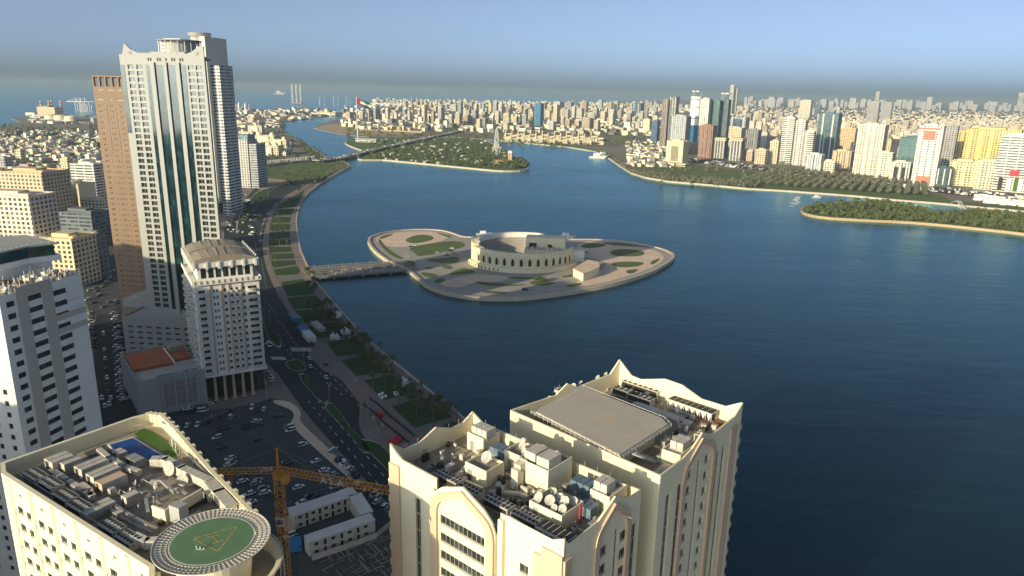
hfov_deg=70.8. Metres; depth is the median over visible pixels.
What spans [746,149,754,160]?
tower block
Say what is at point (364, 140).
island hall
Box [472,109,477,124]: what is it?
city block
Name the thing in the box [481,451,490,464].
satellite dish
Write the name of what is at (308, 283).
broadleaf tree
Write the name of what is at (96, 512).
air handling unit
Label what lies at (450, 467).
roof unit
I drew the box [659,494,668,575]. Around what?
window
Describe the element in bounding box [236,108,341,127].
harbour sheds
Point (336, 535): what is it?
site cabin
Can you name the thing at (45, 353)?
window
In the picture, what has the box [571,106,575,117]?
city block
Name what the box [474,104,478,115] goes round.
city block
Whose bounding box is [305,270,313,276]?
broadleaf tree
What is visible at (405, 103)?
city block
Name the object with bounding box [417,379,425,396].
palm tree
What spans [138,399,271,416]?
service road
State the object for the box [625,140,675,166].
shore houses
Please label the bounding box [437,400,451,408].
broadleaf tree
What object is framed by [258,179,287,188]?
sand lot
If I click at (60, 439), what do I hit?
window
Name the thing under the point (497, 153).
island kiosks
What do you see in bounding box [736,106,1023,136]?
distant houses
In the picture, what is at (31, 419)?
window
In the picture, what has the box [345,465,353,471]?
parked car
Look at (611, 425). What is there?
flat roof
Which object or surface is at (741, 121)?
tower block
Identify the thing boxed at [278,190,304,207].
lawn
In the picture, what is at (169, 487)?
duct
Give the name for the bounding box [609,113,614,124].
city block
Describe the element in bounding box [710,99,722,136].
tower block
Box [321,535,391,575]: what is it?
steel bars
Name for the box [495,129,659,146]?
trees
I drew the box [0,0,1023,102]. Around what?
sky
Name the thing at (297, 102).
jack up rig
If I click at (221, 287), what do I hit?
balcony tower
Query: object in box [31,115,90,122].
harbour sheds
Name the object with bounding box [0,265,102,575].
office tower
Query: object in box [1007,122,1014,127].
city block
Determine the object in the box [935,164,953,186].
tower block
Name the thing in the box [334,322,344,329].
broadleaf tree
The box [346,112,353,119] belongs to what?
city block
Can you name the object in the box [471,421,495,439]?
water tank cluster
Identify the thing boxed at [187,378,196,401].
window
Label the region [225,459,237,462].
parked car
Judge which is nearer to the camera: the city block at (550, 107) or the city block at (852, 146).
the city block at (852, 146)
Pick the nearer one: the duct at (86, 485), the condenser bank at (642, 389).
the duct at (86, 485)
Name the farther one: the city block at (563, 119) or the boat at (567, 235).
the city block at (563, 119)
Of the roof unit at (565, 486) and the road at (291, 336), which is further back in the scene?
the road at (291, 336)
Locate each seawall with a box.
[296,149,465,419]
[345,137,527,171]
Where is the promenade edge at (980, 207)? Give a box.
[501,140,1023,211]
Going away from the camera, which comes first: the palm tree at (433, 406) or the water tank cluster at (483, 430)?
the water tank cluster at (483, 430)
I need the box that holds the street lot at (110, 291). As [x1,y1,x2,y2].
[83,242,120,314]
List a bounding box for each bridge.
[301,258,417,279]
[312,130,463,160]
[951,201,964,209]
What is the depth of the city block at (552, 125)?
2964.59 m
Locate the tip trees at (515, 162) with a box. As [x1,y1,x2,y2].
[509,156,529,168]
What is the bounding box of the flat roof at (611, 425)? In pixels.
[530,385,671,462]
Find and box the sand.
[316,124,425,134]
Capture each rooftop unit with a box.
[1,276,14,284]
[6,285,12,294]
[22,271,30,282]
[25,276,33,283]
[28,265,39,274]
[30,273,37,279]
[38,273,47,280]
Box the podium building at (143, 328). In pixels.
[122,289,191,355]
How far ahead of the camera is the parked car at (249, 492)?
273.36 m
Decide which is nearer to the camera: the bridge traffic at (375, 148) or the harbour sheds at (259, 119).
the bridge traffic at (375, 148)
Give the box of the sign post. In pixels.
[578,504,581,523]
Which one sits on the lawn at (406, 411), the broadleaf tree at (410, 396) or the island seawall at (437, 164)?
the broadleaf tree at (410, 396)
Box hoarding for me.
[312,522,389,560]
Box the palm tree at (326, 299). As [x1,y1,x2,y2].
[323,295,329,314]
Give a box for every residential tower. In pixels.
[119,44,221,317]
[161,32,243,213]
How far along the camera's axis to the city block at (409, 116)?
3468.41 m
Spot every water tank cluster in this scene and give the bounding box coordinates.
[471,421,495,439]
[489,442,509,459]
[569,474,593,499]
[581,498,599,521]
[593,475,615,494]
[669,434,691,452]
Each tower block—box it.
[458,102,462,114]
[534,102,543,125]
[632,103,643,115]
[643,118,651,132]
[651,120,659,141]
[656,139,689,166]
[659,99,669,145]
[667,96,679,139]
[670,114,691,153]
[689,142,697,152]
[697,98,711,143]
[697,124,717,157]
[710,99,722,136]
[713,137,728,158]
[720,93,731,137]
[728,126,744,145]
[728,138,746,160]
[730,85,734,114]
[730,116,749,133]
[733,88,738,114]
[744,128,761,155]
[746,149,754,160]
[754,148,768,164]
[760,131,768,148]
[768,139,780,163]
[778,116,797,164]
[791,119,808,165]
[798,100,813,119]
[801,129,815,165]
[805,152,825,170]
[813,104,821,118]
[814,112,842,159]
[822,159,836,172]
[832,149,854,169]
[840,127,857,148]
[852,122,888,174]
[866,101,880,121]
[874,150,894,177]
[879,102,893,122]
[888,160,912,181]
[897,135,917,175]
[911,123,946,185]
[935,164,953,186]
[940,124,959,165]
[950,158,976,186]
[954,130,965,158]
[961,127,1023,160]
[972,158,996,189]
[991,133,1023,192]
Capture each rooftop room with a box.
[465,452,503,487]
[467,430,499,452]
[504,441,533,470]
[518,444,571,490]
[529,487,583,528]
[590,478,626,512]
[661,443,692,464]
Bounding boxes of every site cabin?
[288,487,357,528]
[303,513,374,556]
[350,492,372,517]
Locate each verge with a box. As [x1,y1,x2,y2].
[236,186,274,232]
[299,373,327,403]
[362,439,388,470]
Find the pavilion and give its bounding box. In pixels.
[573,260,599,280]
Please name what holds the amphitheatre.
on the amphitheatre island at (560, 283)
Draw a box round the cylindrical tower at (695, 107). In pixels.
[689,91,702,142]
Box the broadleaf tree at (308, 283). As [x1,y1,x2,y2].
[304,280,310,287]
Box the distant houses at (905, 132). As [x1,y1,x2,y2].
[730,106,1023,138]
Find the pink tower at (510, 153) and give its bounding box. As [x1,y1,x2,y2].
[508,151,512,160]
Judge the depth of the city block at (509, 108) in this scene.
4843.64 m
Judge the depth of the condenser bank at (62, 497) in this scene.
116.65 m
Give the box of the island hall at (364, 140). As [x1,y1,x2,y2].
[354,138,377,141]
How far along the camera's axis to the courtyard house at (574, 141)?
2174.54 m
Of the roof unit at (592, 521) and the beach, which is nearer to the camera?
the roof unit at (592, 521)
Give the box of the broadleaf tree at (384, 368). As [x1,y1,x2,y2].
[379,364,387,375]
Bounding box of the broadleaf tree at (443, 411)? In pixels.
[439,406,449,417]
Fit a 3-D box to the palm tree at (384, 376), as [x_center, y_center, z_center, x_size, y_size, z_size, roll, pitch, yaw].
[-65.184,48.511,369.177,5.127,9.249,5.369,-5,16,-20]
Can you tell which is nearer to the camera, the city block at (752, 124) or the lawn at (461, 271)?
the lawn at (461, 271)
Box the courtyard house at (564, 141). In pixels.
[558,136,568,143]
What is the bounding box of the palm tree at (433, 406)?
[427,402,439,427]
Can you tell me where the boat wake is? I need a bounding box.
[793,196,799,204]
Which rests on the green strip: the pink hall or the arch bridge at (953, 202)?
the arch bridge at (953, 202)
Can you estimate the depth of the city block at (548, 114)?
4043.89 m
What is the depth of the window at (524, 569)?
108.75 m
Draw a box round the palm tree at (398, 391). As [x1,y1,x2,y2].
[394,387,403,406]
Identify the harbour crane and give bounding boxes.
[67,98,83,112]
[73,98,88,112]
[77,98,92,112]
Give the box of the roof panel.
[653,462,671,473]
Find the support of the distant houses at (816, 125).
on the ground at (618, 151)
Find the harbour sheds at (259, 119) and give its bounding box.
[236,108,332,127]
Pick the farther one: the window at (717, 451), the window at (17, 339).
the window at (17, 339)
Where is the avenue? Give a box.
[266,160,336,168]
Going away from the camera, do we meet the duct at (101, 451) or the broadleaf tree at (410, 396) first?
the duct at (101, 451)
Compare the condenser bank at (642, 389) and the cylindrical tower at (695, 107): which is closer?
the condenser bank at (642, 389)
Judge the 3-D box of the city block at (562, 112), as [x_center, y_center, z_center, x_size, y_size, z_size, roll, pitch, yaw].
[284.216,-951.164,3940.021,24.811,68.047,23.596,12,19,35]
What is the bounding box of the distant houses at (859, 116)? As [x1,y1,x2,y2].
[729,106,1023,137]
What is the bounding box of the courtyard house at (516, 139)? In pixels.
[510,135,518,141]
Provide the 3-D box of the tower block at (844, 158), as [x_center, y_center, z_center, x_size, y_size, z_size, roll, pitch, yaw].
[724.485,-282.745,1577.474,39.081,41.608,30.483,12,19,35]
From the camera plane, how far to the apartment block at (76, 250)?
546.81 m
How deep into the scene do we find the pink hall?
1538.28 m
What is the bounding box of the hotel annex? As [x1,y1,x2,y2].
[120,341,207,414]
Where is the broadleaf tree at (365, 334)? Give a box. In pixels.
[357,331,367,338]
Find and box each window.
[6,300,14,307]
[8,312,16,319]
[10,324,18,331]
[12,336,19,343]
[14,348,21,355]
[16,360,24,366]
[18,371,25,378]
[20,382,27,389]
[22,394,29,401]
[24,405,31,412]
[26,416,33,423]
[28,292,40,300]
[28,427,35,434]
[30,304,42,312]
[30,438,37,445]
[32,316,44,324]
[33,327,46,335]
[35,338,48,347]
[37,349,49,358]
[39,361,51,369]
[41,372,53,380]
[43,383,55,392]
[45,393,57,402]
[46,404,58,413]
[48,415,60,424]
[50,425,62,435]
[52,436,63,444]
[53,288,65,295]
[55,299,67,306]
[58,321,70,328]
[60,332,71,340]
[62,343,73,351]
[63,354,75,362]
[65,364,76,372]
[67,375,78,383]
[68,385,79,394]
[70,396,81,404]
[72,406,82,415]
[73,416,84,425]
[75,426,85,435]
[163,382,174,406]
[176,380,185,404]
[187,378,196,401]
[190,85,195,89]
[200,265,249,278]
[417,499,421,575]
[442,515,483,546]
[442,533,483,564]
[442,550,483,575]
[442,567,455,575]
[521,563,527,574]
[529,243,536,247]
[599,564,603,574]
[600,545,604,556]
[612,529,615,575]
[617,565,622,575]
[619,547,623,557]
[620,529,624,540]
[628,523,634,575]
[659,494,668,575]
[670,484,679,575]
[687,461,698,575]
[704,451,717,575]
[709,446,723,575]
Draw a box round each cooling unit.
[524,443,547,461]
[536,448,561,469]
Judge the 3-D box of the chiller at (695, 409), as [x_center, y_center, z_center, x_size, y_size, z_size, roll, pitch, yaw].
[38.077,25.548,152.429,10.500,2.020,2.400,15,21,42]
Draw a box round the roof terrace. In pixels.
[84,445,111,458]
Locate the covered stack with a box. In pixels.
[289,536,301,552]
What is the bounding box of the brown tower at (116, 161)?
[91,75,146,315]
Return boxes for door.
[468,468,471,480]
[470,440,473,451]
[507,460,511,470]
[533,506,537,514]
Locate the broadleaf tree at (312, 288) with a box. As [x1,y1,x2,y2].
[308,285,315,290]
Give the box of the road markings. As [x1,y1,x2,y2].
[255,245,383,483]
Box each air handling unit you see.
[44,450,74,470]
[59,454,82,475]
[73,455,108,480]
[81,503,104,522]
[85,462,121,489]
[94,470,128,494]
[94,496,116,514]
[107,486,116,497]
[111,447,127,459]
[112,508,124,520]
[120,489,140,508]
[125,452,145,467]
[139,473,153,481]
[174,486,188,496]
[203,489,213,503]
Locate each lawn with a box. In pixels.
[134,429,178,458]
[267,162,346,184]
[269,231,289,237]
[269,239,290,244]
[269,247,292,252]
[270,224,289,229]
[270,253,293,259]
[271,217,290,222]
[271,260,295,266]
[274,208,293,214]
[274,266,299,274]
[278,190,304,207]
[281,279,314,295]
[287,295,322,308]
[295,309,334,322]
[308,322,353,338]
[327,338,368,355]
[342,357,385,375]
[364,375,413,399]
[378,239,402,258]
[392,398,450,427]
[403,260,415,265]
[406,235,432,242]
[410,241,464,255]
[421,272,437,277]
[426,421,457,434]
[428,257,458,262]
[434,278,444,282]
[449,268,474,274]
[475,282,524,285]
[482,291,506,292]
[508,277,532,278]
[530,280,553,284]
[567,283,580,286]
[581,243,605,247]
[603,242,643,246]
[610,249,644,256]
[612,262,643,266]
[626,269,637,273]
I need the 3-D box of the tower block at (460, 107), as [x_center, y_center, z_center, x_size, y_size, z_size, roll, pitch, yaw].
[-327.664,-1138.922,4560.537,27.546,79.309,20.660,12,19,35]
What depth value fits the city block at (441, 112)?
3300.56 m
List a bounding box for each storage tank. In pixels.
[44,114,54,119]
[54,115,66,120]
[64,115,78,120]
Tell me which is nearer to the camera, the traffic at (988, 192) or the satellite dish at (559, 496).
the satellite dish at (559, 496)
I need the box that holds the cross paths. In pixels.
[269,189,459,436]
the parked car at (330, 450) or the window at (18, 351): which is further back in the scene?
the parked car at (330, 450)
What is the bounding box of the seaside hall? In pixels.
[25,112,36,114]
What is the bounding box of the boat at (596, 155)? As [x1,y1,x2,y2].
[589,153,605,158]
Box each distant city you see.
[340,105,660,135]
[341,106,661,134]
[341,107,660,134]
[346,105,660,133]
[372,97,749,111]
[372,98,741,111]
[372,98,744,113]
[377,98,750,113]
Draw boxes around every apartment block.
[0,156,12,167]
[0,166,73,209]
[0,188,60,236]
[14,148,26,165]
[39,230,101,285]
[58,206,112,242]
[60,157,72,179]
[69,161,106,197]
[70,180,96,206]
[80,196,108,208]
[91,230,111,277]
[238,134,267,187]
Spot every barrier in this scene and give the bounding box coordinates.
[363,403,408,442]
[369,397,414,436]
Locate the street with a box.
[93,302,136,426]
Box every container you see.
[288,312,300,322]
[296,325,308,334]
[302,329,315,342]
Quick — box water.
[0,82,1023,575]
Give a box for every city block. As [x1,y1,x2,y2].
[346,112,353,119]
[360,111,364,118]
[366,109,370,120]
[371,109,380,120]
[385,108,389,118]
[403,101,407,107]
[407,110,411,120]
[421,105,427,120]
[431,111,435,122]
[438,107,444,121]
[448,114,454,122]
[451,104,457,110]
[455,113,461,123]
[463,115,471,123]
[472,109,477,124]
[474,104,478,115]
[476,118,481,126]
[480,117,487,127]
[488,103,492,113]
[493,102,498,111]
[495,111,500,123]
[498,104,503,115]
[503,113,512,120]
[507,105,511,112]
[512,116,518,122]
[522,114,527,127]
[526,104,532,108]
[528,109,533,118]
[530,112,533,120]
[545,110,550,119]
[547,105,552,113]
[548,121,556,129]
[553,104,559,123]
[554,101,564,109]
[561,108,566,116]
[561,117,565,124]
[565,102,573,108]
[565,109,569,118]
[565,119,571,126]
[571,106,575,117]
[573,120,580,127]
[576,108,583,117]
[582,117,593,128]
[583,101,588,111]
[593,108,598,117]
[594,120,599,129]
[598,100,602,107]
[600,111,605,118]
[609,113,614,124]
[613,101,619,111]
[618,110,621,118]
[626,113,631,121]
[638,113,643,120]
[644,108,648,117]
[653,106,657,115]
[746,113,752,120]
[749,121,755,127]
[756,122,762,129]
[758,112,763,121]
[774,126,781,132]
[776,112,783,122]
[834,107,840,112]
[845,122,851,126]
[850,142,855,150]
[885,139,891,150]
[889,125,895,132]
[894,127,899,134]
[903,121,909,128]
[912,121,916,130]
[916,121,921,128]
[997,119,1002,126]
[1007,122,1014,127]
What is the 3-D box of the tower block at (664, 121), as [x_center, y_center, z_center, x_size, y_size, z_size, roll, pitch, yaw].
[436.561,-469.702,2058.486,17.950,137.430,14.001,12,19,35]
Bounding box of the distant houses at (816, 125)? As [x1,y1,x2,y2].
[742,107,1023,135]
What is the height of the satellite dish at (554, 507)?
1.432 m
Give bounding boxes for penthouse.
[0,232,61,279]
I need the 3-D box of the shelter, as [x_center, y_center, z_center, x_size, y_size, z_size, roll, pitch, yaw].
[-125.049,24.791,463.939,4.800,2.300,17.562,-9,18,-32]
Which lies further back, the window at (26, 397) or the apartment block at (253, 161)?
the apartment block at (253, 161)
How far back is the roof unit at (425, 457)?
129.05 m
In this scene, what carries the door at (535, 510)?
in the rooftop room at (565, 520)
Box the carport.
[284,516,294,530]
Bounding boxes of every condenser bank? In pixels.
[22,467,49,488]
[38,475,65,497]
[52,487,79,508]
[66,497,94,518]
[97,517,127,538]
[114,528,140,550]
[433,468,463,485]
[458,481,484,501]
[483,493,515,515]
[510,507,543,529]
[612,385,641,399]
[621,379,659,397]
[626,391,654,406]
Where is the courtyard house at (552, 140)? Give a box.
[547,136,555,142]
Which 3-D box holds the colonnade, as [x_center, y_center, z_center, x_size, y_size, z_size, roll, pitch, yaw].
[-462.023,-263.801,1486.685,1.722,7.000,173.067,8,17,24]
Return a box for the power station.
[37,106,62,115]
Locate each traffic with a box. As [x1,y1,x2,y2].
[315,132,448,159]
[318,130,455,159]
[693,157,1016,198]
[694,158,1023,198]
[700,159,1015,197]
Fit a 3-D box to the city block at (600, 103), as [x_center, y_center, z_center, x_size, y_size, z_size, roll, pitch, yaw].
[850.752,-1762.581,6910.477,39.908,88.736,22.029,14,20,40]
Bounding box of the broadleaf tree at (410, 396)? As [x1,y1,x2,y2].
[406,393,417,403]
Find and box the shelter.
[310,321,325,331]
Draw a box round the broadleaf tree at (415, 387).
[407,382,416,393]
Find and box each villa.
[17,164,35,166]
[24,144,37,147]
[40,149,52,152]
[42,163,53,167]
[74,154,84,159]
[280,151,288,155]
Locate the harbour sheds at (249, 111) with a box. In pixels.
[236,107,339,127]
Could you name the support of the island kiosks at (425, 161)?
on the island at (360, 145)
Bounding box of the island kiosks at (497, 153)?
[378,139,501,163]
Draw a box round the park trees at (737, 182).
[603,151,759,187]
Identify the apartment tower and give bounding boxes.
[388,411,640,575]
[510,359,742,575]
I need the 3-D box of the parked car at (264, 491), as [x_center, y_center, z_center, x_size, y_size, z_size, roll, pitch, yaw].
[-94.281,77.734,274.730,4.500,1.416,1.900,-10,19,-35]
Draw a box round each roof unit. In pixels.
[415,451,428,464]
[426,461,436,470]
[432,456,444,469]
[437,462,443,468]
[438,450,444,457]
[445,459,455,471]
[455,467,462,476]
[495,478,507,488]
[495,498,515,517]
[496,486,500,495]
[497,474,510,485]
[520,485,528,493]
[520,496,531,507]
[562,482,568,491]
[571,525,577,533]
[588,517,597,527]
[656,451,660,462]
[659,438,666,449]
[660,433,669,447]
[676,419,682,429]
[711,420,717,430]
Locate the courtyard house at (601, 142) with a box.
[595,137,604,144]
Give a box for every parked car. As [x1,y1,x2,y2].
[183,406,192,410]
[212,433,222,439]
[215,444,226,449]
[218,425,228,430]
[223,462,235,466]
[224,455,235,460]
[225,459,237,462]
[236,472,248,477]
[236,478,248,483]
[241,425,252,429]
[243,489,255,496]
[245,499,256,502]
[250,480,262,485]
[251,418,261,422]
[252,436,262,441]
[253,422,263,426]
[257,484,269,490]
[258,489,270,495]
[273,413,282,417]
[283,529,297,538]
[284,460,294,465]
[285,426,295,431]
[292,484,304,489]
[295,498,307,504]
[297,441,307,446]
[305,492,316,498]
[309,493,321,499]
[310,457,321,463]
[318,467,329,472]
[326,471,338,476]
[327,448,335,453]
[329,483,338,489]
[335,457,342,462]
[339,460,348,466]
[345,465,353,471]
[348,470,357,476]
[352,473,360,480]
[363,488,372,495]
[369,489,379,497]
[372,498,381,504]
[374,493,383,498]
[380,502,389,509]
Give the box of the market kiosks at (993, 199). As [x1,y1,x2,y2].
[973,194,1023,206]
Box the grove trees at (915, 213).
[803,197,1023,231]
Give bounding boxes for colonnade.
[267,156,316,163]
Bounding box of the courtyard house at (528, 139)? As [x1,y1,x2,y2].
[522,134,531,141]
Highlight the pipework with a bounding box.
[95,470,200,523]
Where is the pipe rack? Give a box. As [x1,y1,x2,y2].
[632,401,693,427]
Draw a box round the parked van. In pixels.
[197,407,208,412]
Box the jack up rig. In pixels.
[291,84,302,104]
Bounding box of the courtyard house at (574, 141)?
[571,136,579,143]
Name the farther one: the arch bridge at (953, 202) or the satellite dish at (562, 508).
the arch bridge at (953, 202)
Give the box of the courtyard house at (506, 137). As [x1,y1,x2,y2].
[503,132,513,139]
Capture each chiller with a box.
[535,519,576,542]
[667,396,717,421]
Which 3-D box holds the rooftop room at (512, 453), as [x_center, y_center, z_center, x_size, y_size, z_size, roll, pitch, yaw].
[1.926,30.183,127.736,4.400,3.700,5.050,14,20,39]
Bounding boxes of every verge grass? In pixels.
[261,306,280,345]
[273,332,280,339]
[286,360,305,370]
[326,403,347,425]
[339,423,368,451]
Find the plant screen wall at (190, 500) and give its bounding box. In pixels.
[151,488,202,524]
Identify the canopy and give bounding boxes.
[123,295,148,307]
[130,422,153,425]
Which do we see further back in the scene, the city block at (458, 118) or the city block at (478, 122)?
the city block at (458, 118)
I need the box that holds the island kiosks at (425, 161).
[379,139,507,163]
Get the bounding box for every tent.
[376,410,382,417]
[389,435,401,443]
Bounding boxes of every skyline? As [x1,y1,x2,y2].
[744,93,1023,111]
[748,92,1022,110]
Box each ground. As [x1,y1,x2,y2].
[0,108,457,514]
[313,100,1023,206]
[627,165,957,203]
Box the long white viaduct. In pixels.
[371,103,409,104]
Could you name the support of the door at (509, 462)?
in the rooftop room at (512, 453)
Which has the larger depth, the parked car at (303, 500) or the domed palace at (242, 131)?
the domed palace at (242, 131)
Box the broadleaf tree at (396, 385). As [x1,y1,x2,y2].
[391,382,401,389]
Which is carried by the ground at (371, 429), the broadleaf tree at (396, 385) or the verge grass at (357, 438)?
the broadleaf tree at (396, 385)
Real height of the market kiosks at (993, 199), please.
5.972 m
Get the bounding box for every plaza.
[376,231,447,246]
[441,275,508,286]
[576,241,663,285]
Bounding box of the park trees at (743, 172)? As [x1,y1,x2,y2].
[657,157,898,183]
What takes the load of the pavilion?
on the amphitheatre island at (560, 283)
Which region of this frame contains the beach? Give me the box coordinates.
[800,201,1023,235]
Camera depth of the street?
388.23 m
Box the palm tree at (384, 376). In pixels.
[379,374,388,390]
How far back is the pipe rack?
150.97 m
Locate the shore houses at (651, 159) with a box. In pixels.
[625,139,670,166]
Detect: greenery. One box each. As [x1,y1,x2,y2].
[0,124,101,165]
[237,126,328,159]
[267,158,349,181]
[345,124,532,138]
[367,138,520,167]
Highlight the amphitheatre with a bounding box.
[468,232,584,273]
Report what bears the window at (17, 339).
in the office tower at (48, 391)
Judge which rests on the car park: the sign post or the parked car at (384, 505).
the parked car at (384, 505)
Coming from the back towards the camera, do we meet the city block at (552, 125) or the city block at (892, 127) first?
the city block at (892, 127)
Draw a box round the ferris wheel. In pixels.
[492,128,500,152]
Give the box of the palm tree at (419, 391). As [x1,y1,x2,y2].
[415,387,424,399]
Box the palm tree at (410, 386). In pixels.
[406,383,414,393]
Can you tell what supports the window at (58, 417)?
in the office tower at (48, 391)
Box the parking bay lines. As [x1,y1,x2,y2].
[180,408,335,509]
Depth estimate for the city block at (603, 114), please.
3794.20 m
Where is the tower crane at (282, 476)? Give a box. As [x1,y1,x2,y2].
[216,447,388,575]
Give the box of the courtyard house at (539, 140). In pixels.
[534,135,543,142]
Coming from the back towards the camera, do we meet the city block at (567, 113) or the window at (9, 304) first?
the city block at (567, 113)
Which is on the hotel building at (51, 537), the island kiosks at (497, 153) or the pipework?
the pipework
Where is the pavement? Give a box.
[273,400,373,498]
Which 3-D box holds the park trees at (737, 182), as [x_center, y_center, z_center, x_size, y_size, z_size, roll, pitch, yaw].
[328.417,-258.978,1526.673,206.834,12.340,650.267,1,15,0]
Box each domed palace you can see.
[238,129,255,134]
[247,123,264,133]
[255,132,278,141]
[259,141,282,155]
[268,136,289,146]
[283,146,292,152]
[315,109,338,116]
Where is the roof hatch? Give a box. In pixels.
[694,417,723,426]
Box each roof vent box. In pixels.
[459,453,465,461]
[504,472,510,478]
[577,528,583,534]
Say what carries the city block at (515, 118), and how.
on the ground at (618, 151)
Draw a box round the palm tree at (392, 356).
[385,353,397,376]
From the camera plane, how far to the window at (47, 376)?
199.46 m
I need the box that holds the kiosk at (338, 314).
[333,311,341,318]
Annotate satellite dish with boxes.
[163,461,173,476]
[177,474,187,487]
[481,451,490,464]
[518,442,525,448]
[534,492,542,502]
[544,495,554,506]
[550,488,556,495]
[551,504,556,511]
[555,493,563,503]
[558,504,566,514]
[560,496,568,505]
[569,496,577,506]
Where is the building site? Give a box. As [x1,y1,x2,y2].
[299,526,391,575]
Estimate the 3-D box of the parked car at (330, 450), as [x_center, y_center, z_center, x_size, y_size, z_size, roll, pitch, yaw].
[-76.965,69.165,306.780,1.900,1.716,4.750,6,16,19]
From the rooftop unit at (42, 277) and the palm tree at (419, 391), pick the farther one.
the palm tree at (419, 391)
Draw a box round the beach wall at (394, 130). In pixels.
[356,129,424,132]
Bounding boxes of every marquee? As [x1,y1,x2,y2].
[330,332,334,339]
[334,332,339,339]
[340,327,350,334]
[396,376,409,386]
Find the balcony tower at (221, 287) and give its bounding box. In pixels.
[181,239,266,401]
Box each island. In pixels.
[346,137,526,169]
[370,230,671,296]
[803,202,1023,232]
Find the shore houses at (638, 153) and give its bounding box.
[626,139,665,166]
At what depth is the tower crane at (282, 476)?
156.21 m
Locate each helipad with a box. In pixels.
[150,508,270,575]
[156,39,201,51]
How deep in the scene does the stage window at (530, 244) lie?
662.04 m
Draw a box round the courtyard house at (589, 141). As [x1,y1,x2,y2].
[583,136,592,144]
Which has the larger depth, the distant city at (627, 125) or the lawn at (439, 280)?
the distant city at (627, 125)
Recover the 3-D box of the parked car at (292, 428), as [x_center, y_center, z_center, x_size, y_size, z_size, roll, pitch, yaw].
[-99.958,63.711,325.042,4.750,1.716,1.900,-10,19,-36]
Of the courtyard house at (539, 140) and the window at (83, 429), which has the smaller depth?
the window at (83, 429)
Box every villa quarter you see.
[0,128,101,166]
[0,129,101,167]
[0,130,98,162]
[0,130,100,168]
[5,130,99,167]
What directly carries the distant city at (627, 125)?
on the ground at (618, 151)
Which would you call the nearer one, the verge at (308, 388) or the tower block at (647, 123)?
the verge at (308, 388)
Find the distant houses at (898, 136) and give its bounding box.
[731,108,1023,138]
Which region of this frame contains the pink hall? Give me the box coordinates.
[494,159,508,163]
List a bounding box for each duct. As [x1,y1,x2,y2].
[48,468,96,500]
[79,481,93,499]
[96,447,141,475]
[109,507,152,533]
[114,504,157,530]
[130,531,157,549]
[144,488,162,512]
[149,455,212,487]
[150,478,176,493]
[158,498,206,525]
[202,477,236,507]
[454,474,483,489]
[489,489,526,497]
[511,457,526,489]
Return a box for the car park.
[170,398,389,575]
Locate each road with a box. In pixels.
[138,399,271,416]
[224,183,389,502]
[689,158,1017,199]
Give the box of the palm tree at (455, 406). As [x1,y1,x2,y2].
[452,403,460,420]
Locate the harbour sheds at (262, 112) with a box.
[237,108,323,127]
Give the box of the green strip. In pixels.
[508,140,1023,209]
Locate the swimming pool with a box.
[108,437,161,460]
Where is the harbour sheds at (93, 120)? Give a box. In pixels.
[28,114,97,123]
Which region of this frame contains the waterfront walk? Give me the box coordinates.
[290,165,463,422]
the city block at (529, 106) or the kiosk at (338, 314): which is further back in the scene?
the city block at (529, 106)
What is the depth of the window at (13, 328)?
188.34 m
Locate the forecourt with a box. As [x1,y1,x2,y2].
[207,379,281,409]
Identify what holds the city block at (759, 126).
on the ground at (618, 151)
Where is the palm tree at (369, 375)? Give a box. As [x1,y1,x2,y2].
[368,373,376,388]
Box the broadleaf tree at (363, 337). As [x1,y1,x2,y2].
[360,336,372,343]
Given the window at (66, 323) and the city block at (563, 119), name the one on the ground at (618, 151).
the city block at (563, 119)
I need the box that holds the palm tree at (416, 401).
[411,398,422,418]
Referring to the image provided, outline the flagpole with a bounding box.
[356,97,370,137]
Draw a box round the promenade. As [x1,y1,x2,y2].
[262,165,423,448]
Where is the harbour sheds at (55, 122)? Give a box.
[30,114,96,123]
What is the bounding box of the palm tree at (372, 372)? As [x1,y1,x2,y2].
[368,368,377,387]
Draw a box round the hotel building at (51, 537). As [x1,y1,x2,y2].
[0,411,284,575]
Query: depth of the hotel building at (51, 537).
118.46 m
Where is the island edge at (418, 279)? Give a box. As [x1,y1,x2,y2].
[368,229,674,300]
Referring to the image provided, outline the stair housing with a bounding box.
[169,500,188,523]

